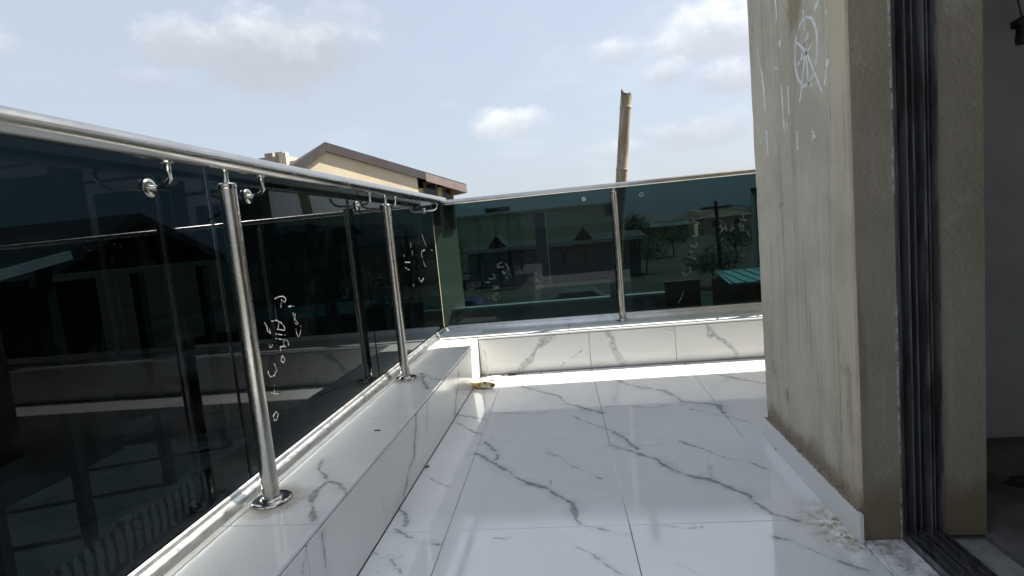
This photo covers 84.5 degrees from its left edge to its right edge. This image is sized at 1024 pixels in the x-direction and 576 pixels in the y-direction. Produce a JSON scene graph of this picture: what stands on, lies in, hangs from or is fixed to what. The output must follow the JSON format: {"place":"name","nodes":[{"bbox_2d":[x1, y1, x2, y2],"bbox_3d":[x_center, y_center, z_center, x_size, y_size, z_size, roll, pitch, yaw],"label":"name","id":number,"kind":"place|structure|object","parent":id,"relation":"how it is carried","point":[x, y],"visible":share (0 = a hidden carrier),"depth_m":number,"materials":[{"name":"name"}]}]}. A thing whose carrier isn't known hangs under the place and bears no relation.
{"place":"outdoors","nodes":[
{"label":"outdoors","id":0,"kind":"place"},
{"bbox_2d":[259,152,297,164],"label":"unfinished building","id":1,"kind":"structure","parent":0,"point":[282,158],"depth_m":27.92,"materials":[{"name":"beige paint"}]},
{"bbox_2d":[0,0,754,237],"label":"sky","id":2,"kind":"structure","parent":0,"point":[491,97],"materials":[{"name":"blue"}]},
{"bbox_2d":[473,381,495,388],"bbox_3d":[-0.182,0.617,3.594,0.165,0.041,0.085,-3,6,23],"label":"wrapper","id":3,"kind":"object","parent":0,"point":[483,385],"visible":1,"depth_m":3.57,"materials":[{"name":"yellow plastic"}]},
{"bbox_2d":[357,357,1023,575],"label":"balcony floor","id":4,"kind":"structure","parent":0,"point":[679,469],"depth_m":2.06,"materials":[{"name":"tile"}]},
{"bbox_2d":[163,329,484,575],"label":"tiled kerb","id":5,"kind":"structure","parent":4,"relation":"on","point":[349,481],"depth_m":1.83,"materials":[{"name":"tile"}]},
{"bbox_2d":[0,105,447,575],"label":"glass railing","id":6,"kind":"object","parent":5,"relation":"on","point":[128,447],"visible":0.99,"depth_m":1.42,"materials":[{"name":"glass"}]},
{"bbox_2d":[487,375,504,380],"bbox_3d":[-0.111,0.600,3.768,0.133,0.026,0.073,-2,7,33],"label":"paper scrap","id":7,"kind":"object","parent":4,"relation":"on","point":[497,377],"visible":1,"depth_m":3.75,"materials":[{"name":"white paper"}]},
{"bbox_2d":[478,309,763,376],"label":"tiled kerb","id":8,"kind":"structure","parent":4,"relation":"on","point":[727,335],"depth_m":3.80,"materials":[{"name":"tile"}]},
{"bbox_2d":[432,168,761,331],"bbox_3d":[2.529,-0.403,3.813,6.239,0.978,0.162,-5,6,7],"label":"glass railing","id":9,"kind":"object","parent":8,"relation":"on","point":[665,246],"visible":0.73,"depth_m":4.07,"materials":[{"name":"glass"}]},
{"bbox_2d":[747,0,1023,575],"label":"house","id":10,"kind":"structure","parent":4,"relation":"on","point":[889,149],"depth_m":1.59,"materials":[{"name":"grey paint"}]},
{"bbox_2d":[1010,0,1023,45],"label":"lamp holder","id":11,"kind":"object","parent":10,"relation":"hanging from","point":[1017,25],"visible":1,"depth_m":1.75,"materials":[{"name":"black plastic"}]},
{"bbox_2d":[1003,475,1023,487],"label":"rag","id":12,"kind":"object","parent":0,"point":[1016,481],"visible":1,"depth_m":1.82,"materials":[{"name":"black fabric"}]},
{"label":"ground","id":13,"kind":"structure","parent":0,"visible":0},
{"bbox_2d":[289,142,466,329],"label":"cream house","id":14,"kind":"structure","parent":13,"relation":"on","point":[326,157],"depth_m":15.47,"materials":[{"name":"paint"}]},
{"bbox_2d":[423,182,437,224],"bbox_3d":[-2.398,-2.535,16.894,0.445,1.300,0.065,-9,7,-34],"label":"window","id":15,"kind":"structure","parent":14,"relation":"in","point":[429,188],"depth_m":16.83,"materials":[{"name":"black glass"}]},
{"bbox_2d":[442,187,452,199],"bbox_3d":[-1.920,-2.442,17.226,0.330,1.300,0.065,-9,7,-34],"label":"window","id":16,"kind":"structure","parent":14,"relation":"in","point":[447,193],"depth_m":17.15,"materials":[{"name":"black glass"}]},
{"bbox_2d":[616,89,631,181],"bbox_3d":[0.935,0.961,5.270,0.741,5.425,0.119,-5,6,7],"label":"bamboo pole","id":17,"kind":"object","parent":13,"relation":"on","point":[623,138],"visible":0.31,"depth_m":4.97,"materials":[{"name":"beige wood"}]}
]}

